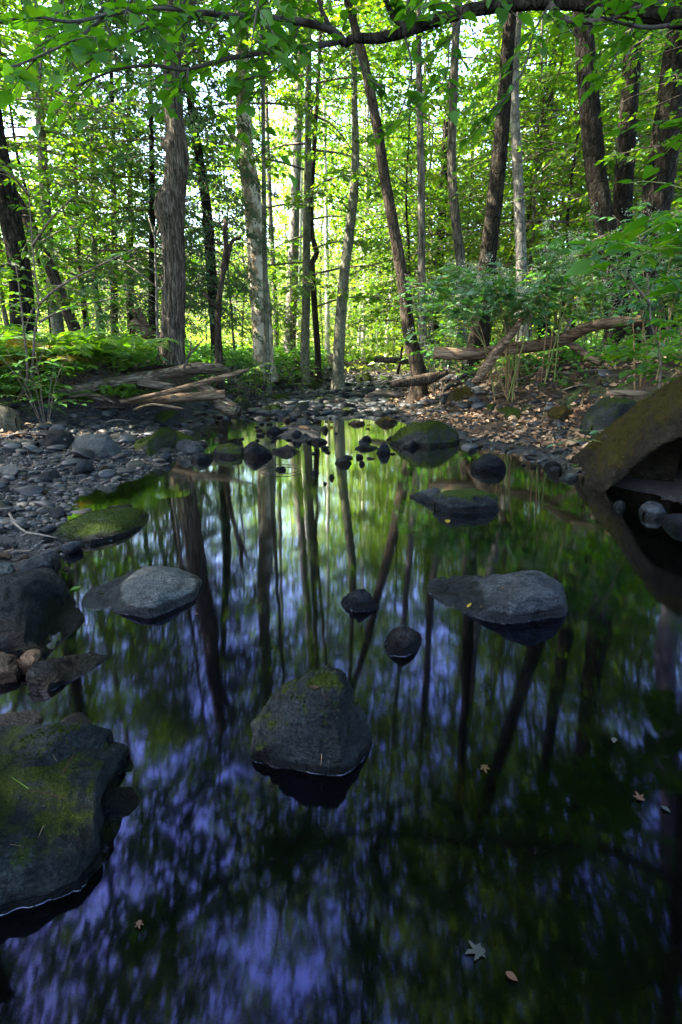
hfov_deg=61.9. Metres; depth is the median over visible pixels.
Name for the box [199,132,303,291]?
background tree
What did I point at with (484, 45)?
forest tree
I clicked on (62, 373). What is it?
fern
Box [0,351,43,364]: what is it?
fern
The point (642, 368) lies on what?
knotweed plant
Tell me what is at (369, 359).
fern
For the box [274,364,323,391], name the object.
shrub
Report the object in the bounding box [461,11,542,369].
forest tree
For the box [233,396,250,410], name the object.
stream rock
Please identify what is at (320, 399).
stream rock
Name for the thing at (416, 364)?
leaning tree
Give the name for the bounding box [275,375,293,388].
stream rock
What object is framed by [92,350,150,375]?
fern
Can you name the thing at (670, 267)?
understory tree
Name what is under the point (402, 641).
pool stone
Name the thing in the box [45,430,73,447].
boulder
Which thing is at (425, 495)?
thin slab
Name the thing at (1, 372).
fern
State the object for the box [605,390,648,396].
fallen log
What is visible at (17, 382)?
fern
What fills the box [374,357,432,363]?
fallen log
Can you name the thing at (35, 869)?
foreground rock
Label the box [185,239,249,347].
understory tree
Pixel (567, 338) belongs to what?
fallen log
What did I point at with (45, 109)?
understory tree
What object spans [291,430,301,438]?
stream rock
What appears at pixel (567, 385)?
stone
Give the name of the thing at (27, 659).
bank stone
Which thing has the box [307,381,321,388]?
stream rock
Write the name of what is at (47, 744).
ledge slab
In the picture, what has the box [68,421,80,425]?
stone
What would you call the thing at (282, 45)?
overhanging tree
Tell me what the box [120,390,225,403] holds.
fallen log
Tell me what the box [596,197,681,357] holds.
shrub
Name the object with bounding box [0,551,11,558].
stone
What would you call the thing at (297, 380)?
stream rock
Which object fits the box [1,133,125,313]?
background tree
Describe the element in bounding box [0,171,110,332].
understory tree
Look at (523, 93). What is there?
forest tree
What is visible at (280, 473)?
ripple
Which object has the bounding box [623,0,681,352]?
forest tree
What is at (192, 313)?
understory tree
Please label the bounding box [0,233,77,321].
understory tree
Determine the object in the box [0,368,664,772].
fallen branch
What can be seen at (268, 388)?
forest tree
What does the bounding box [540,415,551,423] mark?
boulder
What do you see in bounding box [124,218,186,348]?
bare sapling
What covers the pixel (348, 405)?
stream rock
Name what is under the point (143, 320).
fallen log
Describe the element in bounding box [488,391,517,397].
twig
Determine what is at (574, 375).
stone
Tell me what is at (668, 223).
leaves
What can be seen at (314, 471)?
stream rock
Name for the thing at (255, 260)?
forest tree
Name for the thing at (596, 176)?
forest tree
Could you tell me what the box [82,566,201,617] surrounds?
flat rock
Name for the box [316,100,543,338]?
understory tree
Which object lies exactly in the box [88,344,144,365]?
fern
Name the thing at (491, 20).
sky
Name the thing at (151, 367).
fallen branch
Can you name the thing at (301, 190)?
forest tree
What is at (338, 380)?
curved tree
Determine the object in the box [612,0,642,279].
forest tree
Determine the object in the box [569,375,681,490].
great boulder
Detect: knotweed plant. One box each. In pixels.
[403,253,577,401]
[508,228,610,382]
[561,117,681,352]
[561,201,681,389]
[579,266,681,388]
[582,297,681,387]
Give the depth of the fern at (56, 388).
7.13 m
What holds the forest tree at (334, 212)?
on the ground
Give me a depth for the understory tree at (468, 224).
16.93 m
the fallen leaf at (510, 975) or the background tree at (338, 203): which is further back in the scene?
the background tree at (338, 203)
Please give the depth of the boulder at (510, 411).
7.52 m
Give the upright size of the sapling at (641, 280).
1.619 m
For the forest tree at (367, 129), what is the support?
on the ground
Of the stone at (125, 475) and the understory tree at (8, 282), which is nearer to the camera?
the stone at (125, 475)
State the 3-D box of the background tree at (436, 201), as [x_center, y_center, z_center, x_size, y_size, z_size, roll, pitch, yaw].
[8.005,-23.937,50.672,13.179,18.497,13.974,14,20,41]
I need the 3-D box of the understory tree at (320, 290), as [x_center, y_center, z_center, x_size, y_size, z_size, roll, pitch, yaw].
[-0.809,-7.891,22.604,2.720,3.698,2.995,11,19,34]
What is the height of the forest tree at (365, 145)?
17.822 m
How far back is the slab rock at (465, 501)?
3.69 m
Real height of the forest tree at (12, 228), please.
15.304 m
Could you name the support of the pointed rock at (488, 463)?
in the water
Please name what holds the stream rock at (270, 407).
on the ground
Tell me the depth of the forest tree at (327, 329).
23.43 m
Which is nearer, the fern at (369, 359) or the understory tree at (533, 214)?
the understory tree at (533, 214)
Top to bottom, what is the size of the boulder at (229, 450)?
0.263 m
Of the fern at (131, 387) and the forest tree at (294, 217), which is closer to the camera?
the fern at (131, 387)
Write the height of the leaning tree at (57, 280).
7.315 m
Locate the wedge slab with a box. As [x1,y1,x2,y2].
[26,652,108,691]
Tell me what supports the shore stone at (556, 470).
on the ground
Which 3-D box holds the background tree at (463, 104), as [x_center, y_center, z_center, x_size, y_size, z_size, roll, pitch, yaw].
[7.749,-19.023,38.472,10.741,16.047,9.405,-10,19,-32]
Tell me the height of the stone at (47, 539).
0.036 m
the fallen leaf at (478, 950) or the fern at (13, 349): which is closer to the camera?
the fallen leaf at (478, 950)
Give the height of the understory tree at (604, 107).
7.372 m
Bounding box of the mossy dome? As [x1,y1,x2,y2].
[50,506,148,545]
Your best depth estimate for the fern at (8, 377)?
6.60 m
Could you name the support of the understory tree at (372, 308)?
on the ground
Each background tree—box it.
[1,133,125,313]
[38,156,145,335]
[88,188,156,309]
[156,129,269,287]
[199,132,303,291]
[214,91,342,309]
[224,122,359,305]
[233,100,389,317]
[236,129,339,280]
[268,109,370,332]
[275,118,385,287]
[301,138,386,336]
[314,131,430,337]
[323,150,451,329]
[333,138,416,297]
[348,121,478,322]
[355,126,470,316]
[398,95,504,265]
[425,82,549,297]
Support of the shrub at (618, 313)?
on the ground
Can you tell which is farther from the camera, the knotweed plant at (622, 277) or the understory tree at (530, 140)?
the understory tree at (530, 140)
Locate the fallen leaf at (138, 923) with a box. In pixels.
[135,920,142,928]
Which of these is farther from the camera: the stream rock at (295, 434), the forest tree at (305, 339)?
the forest tree at (305, 339)
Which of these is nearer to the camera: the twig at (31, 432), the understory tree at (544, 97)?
the twig at (31, 432)
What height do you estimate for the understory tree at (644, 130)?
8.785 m
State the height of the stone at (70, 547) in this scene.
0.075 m
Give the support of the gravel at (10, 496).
on the ground
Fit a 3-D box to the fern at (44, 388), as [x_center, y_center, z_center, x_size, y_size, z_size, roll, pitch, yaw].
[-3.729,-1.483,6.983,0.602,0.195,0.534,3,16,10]
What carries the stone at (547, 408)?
on the ground
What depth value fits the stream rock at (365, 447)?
6.05 m
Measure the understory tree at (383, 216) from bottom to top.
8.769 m
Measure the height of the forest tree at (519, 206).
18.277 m
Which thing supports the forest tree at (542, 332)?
on the ground
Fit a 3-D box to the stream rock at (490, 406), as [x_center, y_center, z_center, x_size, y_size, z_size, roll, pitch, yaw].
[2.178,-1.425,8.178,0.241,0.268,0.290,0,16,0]
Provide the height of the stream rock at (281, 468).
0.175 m
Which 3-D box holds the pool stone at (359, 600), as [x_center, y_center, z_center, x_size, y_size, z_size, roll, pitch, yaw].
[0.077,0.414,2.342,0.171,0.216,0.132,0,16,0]
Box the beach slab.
[468,421,507,437]
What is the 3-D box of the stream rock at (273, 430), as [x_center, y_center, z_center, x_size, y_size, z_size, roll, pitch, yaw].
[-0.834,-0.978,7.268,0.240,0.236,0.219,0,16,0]
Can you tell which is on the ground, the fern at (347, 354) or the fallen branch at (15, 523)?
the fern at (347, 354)
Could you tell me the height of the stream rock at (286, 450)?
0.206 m
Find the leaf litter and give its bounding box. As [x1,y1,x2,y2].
[0,349,681,459]
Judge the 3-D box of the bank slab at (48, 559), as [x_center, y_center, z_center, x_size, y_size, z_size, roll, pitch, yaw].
[-1.447,0.292,2.736,0.162,0.179,0.252,-5,16,-16]
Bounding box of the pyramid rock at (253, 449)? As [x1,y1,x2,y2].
[242,441,272,457]
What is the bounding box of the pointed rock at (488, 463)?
[470,453,505,472]
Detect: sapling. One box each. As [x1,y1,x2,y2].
[0,165,160,402]
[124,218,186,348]
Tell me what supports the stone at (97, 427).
on the gravel at (10, 496)
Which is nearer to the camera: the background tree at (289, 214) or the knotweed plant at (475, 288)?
the knotweed plant at (475, 288)
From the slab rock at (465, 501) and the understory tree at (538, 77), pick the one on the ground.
the understory tree at (538, 77)
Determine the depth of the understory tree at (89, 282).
21.28 m
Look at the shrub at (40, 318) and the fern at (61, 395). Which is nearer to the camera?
the fern at (61, 395)
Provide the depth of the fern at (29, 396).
6.81 m
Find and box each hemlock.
[5,0,246,341]
[15,0,263,348]
[28,0,233,339]
[125,0,298,363]
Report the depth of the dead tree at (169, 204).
8.34 m
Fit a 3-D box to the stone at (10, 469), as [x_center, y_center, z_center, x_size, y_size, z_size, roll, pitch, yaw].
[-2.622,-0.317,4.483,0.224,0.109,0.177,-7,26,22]
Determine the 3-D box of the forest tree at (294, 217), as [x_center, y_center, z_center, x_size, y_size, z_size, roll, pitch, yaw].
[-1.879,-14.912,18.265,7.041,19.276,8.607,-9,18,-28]
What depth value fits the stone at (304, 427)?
7.39 m
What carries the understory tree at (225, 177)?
on the ground
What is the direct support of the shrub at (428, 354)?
on the ground
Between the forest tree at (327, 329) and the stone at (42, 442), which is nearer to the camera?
the stone at (42, 442)
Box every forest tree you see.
[0,0,305,337]
[0,109,37,336]
[1,0,253,330]
[6,0,64,333]
[183,0,359,381]
[192,0,365,352]
[203,0,402,385]
[206,0,332,394]
[206,0,343,347]
[250,0,394,353]
[251,2,377,343]
[288,1,422,339]
[289,18,453,368]
[312,0,445,356]
[312,3,432,362]
[322,1,404,349]
[322,1,493,368]
[333,3,441,368]
[361,0,571,342]
[362,0,550,356]
[375,0,466,346]
[393,0,543,372]
[421,0,622,338]
[431,11,609,334]
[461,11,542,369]
[471,15,601,334]
[510,12,528,341]
[521,13,618,331]
[570,37,665,206]
[572,11,627,345]
[606,40,680,341]
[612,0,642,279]
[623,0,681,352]
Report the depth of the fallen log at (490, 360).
7.76 m
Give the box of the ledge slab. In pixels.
[0,721,113,767]
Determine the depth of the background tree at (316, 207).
35.65 m
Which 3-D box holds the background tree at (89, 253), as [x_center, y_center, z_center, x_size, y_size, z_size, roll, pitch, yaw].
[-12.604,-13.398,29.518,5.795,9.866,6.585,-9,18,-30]
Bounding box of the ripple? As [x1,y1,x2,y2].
[260,464,300,473]
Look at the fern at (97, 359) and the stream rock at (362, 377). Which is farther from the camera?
the stream rock at (362, 377)
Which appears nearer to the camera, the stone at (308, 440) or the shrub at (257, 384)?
the stone at (308, 440)
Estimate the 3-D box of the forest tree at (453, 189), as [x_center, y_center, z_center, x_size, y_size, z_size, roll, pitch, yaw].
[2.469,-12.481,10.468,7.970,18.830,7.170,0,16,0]
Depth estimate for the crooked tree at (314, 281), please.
15.26 m
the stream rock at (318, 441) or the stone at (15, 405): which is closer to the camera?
the stream rock at (318, 441)
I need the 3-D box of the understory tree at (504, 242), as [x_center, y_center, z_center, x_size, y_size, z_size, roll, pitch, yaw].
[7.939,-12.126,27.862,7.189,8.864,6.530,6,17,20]
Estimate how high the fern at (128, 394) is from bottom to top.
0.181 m
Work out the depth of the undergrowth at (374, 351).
27.62 m
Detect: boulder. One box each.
[0,405,21,431]
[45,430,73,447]
[69,434,120,456]
[153,410,181,427]
[174,439,204,455]
[212,443,242,457]
[250,664,372,775]
[386,420,459,447]
[447,387,472,406]
[496,406,520,418]
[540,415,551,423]
[547,406,572,421]
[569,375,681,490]
[578,398,638,438]
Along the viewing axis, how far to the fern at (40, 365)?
6.88 m
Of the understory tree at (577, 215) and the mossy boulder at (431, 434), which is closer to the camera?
the mossy boulder at (431, 434)
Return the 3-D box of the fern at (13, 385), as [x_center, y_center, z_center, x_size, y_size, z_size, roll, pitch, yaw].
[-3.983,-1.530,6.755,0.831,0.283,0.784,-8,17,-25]
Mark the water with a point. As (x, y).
(400, 865)
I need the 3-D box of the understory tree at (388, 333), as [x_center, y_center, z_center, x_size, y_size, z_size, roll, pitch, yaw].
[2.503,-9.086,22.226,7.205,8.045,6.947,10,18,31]
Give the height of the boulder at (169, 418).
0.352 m
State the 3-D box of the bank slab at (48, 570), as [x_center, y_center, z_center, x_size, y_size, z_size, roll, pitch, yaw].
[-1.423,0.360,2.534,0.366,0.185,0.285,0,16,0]
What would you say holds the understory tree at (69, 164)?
on the ground
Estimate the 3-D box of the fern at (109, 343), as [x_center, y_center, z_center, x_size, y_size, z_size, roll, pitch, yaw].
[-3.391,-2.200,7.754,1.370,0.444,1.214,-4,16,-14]
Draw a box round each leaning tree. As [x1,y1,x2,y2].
[0,8,161,334]
[327,0,427,403]
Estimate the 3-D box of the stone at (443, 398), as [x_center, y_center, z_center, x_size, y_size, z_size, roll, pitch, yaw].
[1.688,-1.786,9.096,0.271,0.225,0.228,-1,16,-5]
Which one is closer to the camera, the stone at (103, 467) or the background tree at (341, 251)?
the stone at (103, 467)
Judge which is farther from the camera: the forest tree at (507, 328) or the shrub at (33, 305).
the forest tree at (507, 328)
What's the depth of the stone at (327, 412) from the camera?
9.22 m
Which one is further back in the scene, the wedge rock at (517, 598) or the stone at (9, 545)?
the stone at (9, 545)
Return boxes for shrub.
[0,277,75,339]
[0,351,93,422]
[4,294,80,332]
[71,315,158,349]
[74,298,149,337]
[200,350,276,399]
[223,358,292,395]
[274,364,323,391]
[393,274,497,397]
[397,357,456,388]
[410,286,467,371]
[513,258,600,350]
[532,202,667,351]
[546,429,606,466]
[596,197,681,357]
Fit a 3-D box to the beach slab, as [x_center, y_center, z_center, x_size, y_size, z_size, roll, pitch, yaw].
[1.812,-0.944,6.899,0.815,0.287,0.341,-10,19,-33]
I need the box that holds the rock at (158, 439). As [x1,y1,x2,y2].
[133,427,193,455]
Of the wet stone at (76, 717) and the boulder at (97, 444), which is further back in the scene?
the boulder at (97, 444)
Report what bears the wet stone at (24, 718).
on the ground
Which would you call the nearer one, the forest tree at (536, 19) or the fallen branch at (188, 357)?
the fallen branch at (188, 357)
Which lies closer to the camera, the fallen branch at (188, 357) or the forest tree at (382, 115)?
the fallen branch at (188, 357)
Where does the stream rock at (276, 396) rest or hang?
on the ground
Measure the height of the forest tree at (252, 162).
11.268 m
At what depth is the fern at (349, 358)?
24.68 m
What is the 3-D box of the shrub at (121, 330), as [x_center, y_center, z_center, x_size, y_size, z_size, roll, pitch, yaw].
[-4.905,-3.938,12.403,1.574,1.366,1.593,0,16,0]
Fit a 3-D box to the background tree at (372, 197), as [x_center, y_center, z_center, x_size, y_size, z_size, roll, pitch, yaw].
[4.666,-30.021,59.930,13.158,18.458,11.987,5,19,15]
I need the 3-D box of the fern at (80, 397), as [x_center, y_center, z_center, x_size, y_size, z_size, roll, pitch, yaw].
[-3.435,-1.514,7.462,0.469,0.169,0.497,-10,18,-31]
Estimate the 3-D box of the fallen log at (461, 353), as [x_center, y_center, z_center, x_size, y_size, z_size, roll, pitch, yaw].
[1.790,-2.310,8.285,0.873,0.189,0.180,0,16,0]
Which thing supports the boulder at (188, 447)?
on the ground
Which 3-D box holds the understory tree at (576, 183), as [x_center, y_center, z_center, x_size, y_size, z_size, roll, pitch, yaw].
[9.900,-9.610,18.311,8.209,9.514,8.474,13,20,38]
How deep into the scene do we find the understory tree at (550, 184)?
20.10 m
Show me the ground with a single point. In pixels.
(664, 488)
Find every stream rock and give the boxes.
[159,451,172,461]
[191,452,212,462]
[232,377,243,392]
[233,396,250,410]
[264,404,282,410]
[266,427,283,433]
[270,393,290,399]
[271,446,298,453]
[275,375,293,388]
[275,466,285,470]
[282,418,290,421]
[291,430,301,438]
[292,402,309,410]
[293,375,301,383]
[300,420,312,424]
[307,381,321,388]
[310,469,319,473]
[311,438,326,443]
[315,397,327,403]
[321,425,327,431]
[335,457,351,464]
[340,403,356,408]
[348,420,364,424]
[353,373,371,382]
[355,445,378,449]
[361,435,371,441]
[375,416,397,423]
[376,443,390,454]
[379,375,390,380]
[399,440,418,448]
[484,404,496,409]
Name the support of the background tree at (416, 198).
on the ground
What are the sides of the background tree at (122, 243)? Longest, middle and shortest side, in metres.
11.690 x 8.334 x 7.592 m
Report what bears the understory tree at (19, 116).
on the ground
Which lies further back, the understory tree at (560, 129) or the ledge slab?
the understory tree at (560, 129)
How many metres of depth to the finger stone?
1.30 m
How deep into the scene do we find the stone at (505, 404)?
7.91 m
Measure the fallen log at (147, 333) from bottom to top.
0.483 m
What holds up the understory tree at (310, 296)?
on the ground
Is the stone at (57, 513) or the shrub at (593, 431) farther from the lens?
the shrub at (593, 431)
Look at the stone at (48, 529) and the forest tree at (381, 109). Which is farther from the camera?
the forest tree at (381, 109)
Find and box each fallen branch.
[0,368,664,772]
[8,513,57,537]
[63,392,114,403]
[124,364,177,371]
[133,403,185,410]
[180,340,202,376]
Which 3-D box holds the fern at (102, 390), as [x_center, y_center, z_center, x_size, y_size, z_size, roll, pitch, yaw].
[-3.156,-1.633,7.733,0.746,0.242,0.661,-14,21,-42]
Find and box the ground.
[0,248,681,570]
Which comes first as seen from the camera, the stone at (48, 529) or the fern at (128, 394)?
the stone at (48, 529)
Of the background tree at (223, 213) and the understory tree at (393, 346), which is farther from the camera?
the background tree at (223, 213)
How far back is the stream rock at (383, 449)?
5.77 m
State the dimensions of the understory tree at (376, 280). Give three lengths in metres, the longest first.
8.772 x 7.953 x 7.402 m
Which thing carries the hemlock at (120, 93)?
on the ground
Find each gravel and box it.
[0,360,633,526]
[0,495,681,567]
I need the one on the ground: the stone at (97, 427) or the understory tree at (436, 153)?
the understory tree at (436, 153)
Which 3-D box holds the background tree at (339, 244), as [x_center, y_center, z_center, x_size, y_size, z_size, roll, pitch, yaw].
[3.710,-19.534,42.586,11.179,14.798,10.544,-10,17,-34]
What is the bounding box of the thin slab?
[409,487,440,503]
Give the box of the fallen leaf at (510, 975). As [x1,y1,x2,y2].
[506,971,517,980]
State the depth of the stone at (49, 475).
4.36 m
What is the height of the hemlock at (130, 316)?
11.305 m
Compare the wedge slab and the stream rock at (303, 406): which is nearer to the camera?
the wedge slab
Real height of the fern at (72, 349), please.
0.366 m
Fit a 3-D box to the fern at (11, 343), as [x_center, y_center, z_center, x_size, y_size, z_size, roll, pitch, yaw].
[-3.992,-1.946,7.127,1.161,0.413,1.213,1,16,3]
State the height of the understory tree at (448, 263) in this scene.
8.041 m
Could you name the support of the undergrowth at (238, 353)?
on the ground
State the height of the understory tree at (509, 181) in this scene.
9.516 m
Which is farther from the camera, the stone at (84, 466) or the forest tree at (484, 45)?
the forest tree at (484, 45)
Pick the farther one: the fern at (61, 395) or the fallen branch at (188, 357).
the fallen branch at (188, 357)
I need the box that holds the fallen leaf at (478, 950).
[465,940,485,959]
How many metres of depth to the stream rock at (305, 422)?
7.81 m
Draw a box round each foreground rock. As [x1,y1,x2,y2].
[0,570,84,658]
[0,742,132,914]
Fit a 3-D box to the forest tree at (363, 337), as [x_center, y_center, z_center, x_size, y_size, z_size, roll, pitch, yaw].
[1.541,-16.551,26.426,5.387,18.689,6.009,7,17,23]
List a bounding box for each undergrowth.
[0,284,681,372]
[0,318,681,408]
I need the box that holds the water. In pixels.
[0,385,681,1023]
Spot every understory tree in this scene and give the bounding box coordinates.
[0,0,99,323]
[0,0,161,332]
[0,0,163,339]
[0,1,135,303]
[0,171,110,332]
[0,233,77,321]
[25,123,204,325]
[32,195,141,332]
[87,141,242,340]
[123,133,312,349]
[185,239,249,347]
[187,155,322,348]
[222,248,284,345]
[234,252,301,339]
[267,247,335,336]
[269,259,335,353]
[296,264,361,353]
[310,262,372,353]
[316,93,514,352]
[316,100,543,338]
[316,120,515,356]
[317,161,502,373]
[328,98,553,333]
[334,253,397,355]
[347,258,427,365]
[380,94,588,339]
[384,40,633,336]
[387,153,553,335]
[389,195,508,338]
[391,11,681,339]
[395,22,603,320]
[397,11,641,341]
[425,12,681,333]
[426,166,548,340]
[444,3,681,344]
[448,94,600,337]
[451,28,680,332]
[458,65,639,335]
[501,0,681,348]
[504,4,681,305]
[507,79,681,324]
[512,46,681,333]
[525,26,681,317]
[527,72,681,318]
[539,3,681,334]
[554,28,681,266]
[564,100,681,337]
[578,134,681,331]
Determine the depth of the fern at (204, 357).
10.71 m
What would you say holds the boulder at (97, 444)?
on the ground
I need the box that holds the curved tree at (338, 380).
[259,0,423,390]
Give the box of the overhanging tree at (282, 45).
[0,0,681,188]
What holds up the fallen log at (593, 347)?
on the leaf litter
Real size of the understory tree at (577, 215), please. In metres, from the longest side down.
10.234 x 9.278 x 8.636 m
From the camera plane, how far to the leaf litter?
7.31 m
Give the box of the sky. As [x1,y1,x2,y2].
[0,0,678,250]
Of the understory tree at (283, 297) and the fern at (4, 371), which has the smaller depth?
the fern at (4, 371)
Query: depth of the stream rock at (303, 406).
9.50 m
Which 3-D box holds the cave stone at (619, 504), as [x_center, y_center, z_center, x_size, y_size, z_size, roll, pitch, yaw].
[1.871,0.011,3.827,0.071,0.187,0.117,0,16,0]
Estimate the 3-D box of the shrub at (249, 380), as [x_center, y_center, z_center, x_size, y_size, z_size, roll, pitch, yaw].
[-2.052,-2.634,11.275,1.593,1.113,1.530,0,16,0]
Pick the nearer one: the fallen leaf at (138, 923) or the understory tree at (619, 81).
the fallen leaf at (138, 923)
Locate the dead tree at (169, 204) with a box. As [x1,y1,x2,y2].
[154,0,195,364]
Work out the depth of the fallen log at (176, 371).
7.89 m
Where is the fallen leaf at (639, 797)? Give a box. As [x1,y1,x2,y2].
[633,791,644,800]
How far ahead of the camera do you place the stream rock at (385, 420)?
8.21 m
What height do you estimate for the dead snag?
3.178 m
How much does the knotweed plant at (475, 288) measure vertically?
2.124 m
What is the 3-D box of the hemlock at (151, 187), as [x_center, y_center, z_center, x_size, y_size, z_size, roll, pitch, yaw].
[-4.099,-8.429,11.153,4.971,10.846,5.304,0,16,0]
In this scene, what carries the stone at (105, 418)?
on the gravel at (10, 496)
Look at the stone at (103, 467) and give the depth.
4.82 m
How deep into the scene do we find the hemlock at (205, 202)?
11.42 m
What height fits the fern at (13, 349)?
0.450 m
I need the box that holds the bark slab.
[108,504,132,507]
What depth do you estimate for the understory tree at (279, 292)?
18.90 m
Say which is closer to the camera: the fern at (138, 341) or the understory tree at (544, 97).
the fern at (138, 341)
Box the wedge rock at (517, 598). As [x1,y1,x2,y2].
[426,570,568,623]
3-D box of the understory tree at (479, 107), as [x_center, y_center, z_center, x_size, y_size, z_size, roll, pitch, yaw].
[4.765,-9.443,17.819,7.795,9.586,7.074,-13,21,-40]
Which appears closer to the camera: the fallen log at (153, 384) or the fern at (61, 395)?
the fern at (61, 395)
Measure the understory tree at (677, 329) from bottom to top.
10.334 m
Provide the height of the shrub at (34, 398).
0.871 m
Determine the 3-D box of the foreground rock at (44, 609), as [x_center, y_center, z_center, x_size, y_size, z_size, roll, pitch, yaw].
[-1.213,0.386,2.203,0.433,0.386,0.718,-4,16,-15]
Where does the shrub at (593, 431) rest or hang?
on the ground
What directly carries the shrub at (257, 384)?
on the ground
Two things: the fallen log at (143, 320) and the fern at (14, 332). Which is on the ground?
the fern at (14, 332)
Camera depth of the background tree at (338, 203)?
55.06 m
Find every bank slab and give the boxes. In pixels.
[10,568,56,575]
[19,551,60,570]
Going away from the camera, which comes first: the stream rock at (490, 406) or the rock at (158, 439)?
the rock at (158, 439)
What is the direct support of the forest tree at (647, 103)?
on the ground
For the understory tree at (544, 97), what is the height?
8.895 m
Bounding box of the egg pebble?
[555,423,562,429]
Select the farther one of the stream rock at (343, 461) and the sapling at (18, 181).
the sapling at (18, 181)
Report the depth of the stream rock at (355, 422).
8.12 m
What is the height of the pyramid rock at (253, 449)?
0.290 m
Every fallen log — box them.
[52,363,229,394]
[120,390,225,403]
[128,317,159,339]
[131,308,149,327]
[136,379,174,390]
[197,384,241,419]
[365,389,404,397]
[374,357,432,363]
[390,369,447,386]
[433,347,492,359]
[471,308,530,385]
[475,315,653,364]
[546,346,625,357]
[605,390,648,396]
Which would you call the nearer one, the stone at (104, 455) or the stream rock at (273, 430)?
the stone at (104, 455)
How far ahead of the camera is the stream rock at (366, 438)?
6.62 m
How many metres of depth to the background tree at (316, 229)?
43.55 m
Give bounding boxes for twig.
[0,432,66,440]
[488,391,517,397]
[516,374,543,380]
[526,419,554,423]
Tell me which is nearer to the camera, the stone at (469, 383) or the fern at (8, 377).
the fern at (8, 377)
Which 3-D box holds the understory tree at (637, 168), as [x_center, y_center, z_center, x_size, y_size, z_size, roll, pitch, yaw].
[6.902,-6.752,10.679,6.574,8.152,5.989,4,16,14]
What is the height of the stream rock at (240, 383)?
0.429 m
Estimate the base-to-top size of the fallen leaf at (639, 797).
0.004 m
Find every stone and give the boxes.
[0,464,17,475]
[0,506,15,516]
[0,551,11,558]
[0,562,14,573]
[0,652,19,683]
[0,710,42,726]
[2,542,17,549]
[4,448,15,455]
[9,403,19,408]
[17,649,42,675]
[18,554,29,560]
[32,406,51,414]
[37,469,60,481]
[38,438,45,447]
[38,525,57,533]
[41,536,53,541]
[48,508,66,519]
[60,541,82,553]
[60,712,92,723]
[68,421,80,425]
[72,459,94,475]
[90,424,105,430]
[97,453,108,457]
[98,416,112,420]
[99,465,109,470]
[100,787,139,816]
[109,410,117,414]
[121,473,130,476]
[198,441,207,446]
[298,426,310,429]
[304,438,312,442]
[308,412,319,416]
[320,410,333,415]
[341,407,351,412]
[341,589,379,611]
[384,625,421,656]
[439,393,449,403]
[450,407,459,412]
[465,378,476,387]
[501,402,509,406]
[544,405,553,410]
[545,461,560,468]
[547,466,561,475]
[558,472,576,481]
[563,383,575,389]
[568,371,583,382]
[594,379,601,384]
[614,500,625,508]
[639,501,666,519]
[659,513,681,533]
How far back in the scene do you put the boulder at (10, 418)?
5.84 m
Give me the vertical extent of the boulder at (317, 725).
0.342 m
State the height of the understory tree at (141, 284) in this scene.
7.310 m
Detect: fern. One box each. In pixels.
[0,326,55,345]
[0,336,44,358]
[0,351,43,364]
[0,358,28,368]
[0,364,29,374]
[0,370,41,382]
[0,371,39,391]
[0,373,23,391]
[0,377,48,387]
[0,382,34,399]
[3,339,69,363]
[4,384,48,397]
[10,363,44,373]
[12,388,56,398]
[15,328,120,362]
[15,340,96,371]
[16,376,73,390]
[20,383,63,395]
[23,348,114,378]
[28,360,96,381]
[31,378,61,384]
[35,331,113,354]
[35,333,138,364]
[38,388,71,399]
[41,343,119,358]
[44,339,142,368]
[50,354,106,363]
[69,391,96,402]
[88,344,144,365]
[91,333,142,339]
[91,337,185,366]
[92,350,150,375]
[92,383,130,397]
[106,384,136,395]
[106,389,146,398]
[185,348,213,361]
[289,353,314,362]
[345,349,365,360]
[345,355,356,363]
[366,356,373,363]
[558,349,593,360]
[630,347,661,354]
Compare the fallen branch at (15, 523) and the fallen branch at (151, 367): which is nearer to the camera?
the fallen branch at (15, 523)
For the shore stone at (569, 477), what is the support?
on the ground
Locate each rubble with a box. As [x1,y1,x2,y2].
[192,352,496,421]
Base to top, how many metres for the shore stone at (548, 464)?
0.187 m
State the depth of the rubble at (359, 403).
10.00 m
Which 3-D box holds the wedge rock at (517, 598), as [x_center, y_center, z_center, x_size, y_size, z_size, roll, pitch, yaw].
[0.647,0.373,2.400,0.586,0.269,0.501,0,16,0]
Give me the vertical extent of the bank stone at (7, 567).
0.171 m
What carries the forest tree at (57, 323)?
on the ground
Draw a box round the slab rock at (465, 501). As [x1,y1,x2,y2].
[432,488,498,513]
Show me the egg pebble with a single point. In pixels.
(558, 425)
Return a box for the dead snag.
[203,218,241,394]
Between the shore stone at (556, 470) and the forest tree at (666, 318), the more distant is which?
the forest tree at (666, 318)
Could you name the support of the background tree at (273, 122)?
on the ground
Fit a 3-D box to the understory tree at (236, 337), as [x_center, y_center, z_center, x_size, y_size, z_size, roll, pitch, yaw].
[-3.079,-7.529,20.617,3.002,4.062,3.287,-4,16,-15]
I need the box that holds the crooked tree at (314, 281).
[89,0,481,383]
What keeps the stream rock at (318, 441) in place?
on the ground
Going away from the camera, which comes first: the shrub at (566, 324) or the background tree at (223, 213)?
the shrub at (566, 324)
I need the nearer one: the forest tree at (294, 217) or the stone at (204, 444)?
the stone at (204, 444)
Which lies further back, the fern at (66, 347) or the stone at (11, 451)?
the fern at (66, 347)
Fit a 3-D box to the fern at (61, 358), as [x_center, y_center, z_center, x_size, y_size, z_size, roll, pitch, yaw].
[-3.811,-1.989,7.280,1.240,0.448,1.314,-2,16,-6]

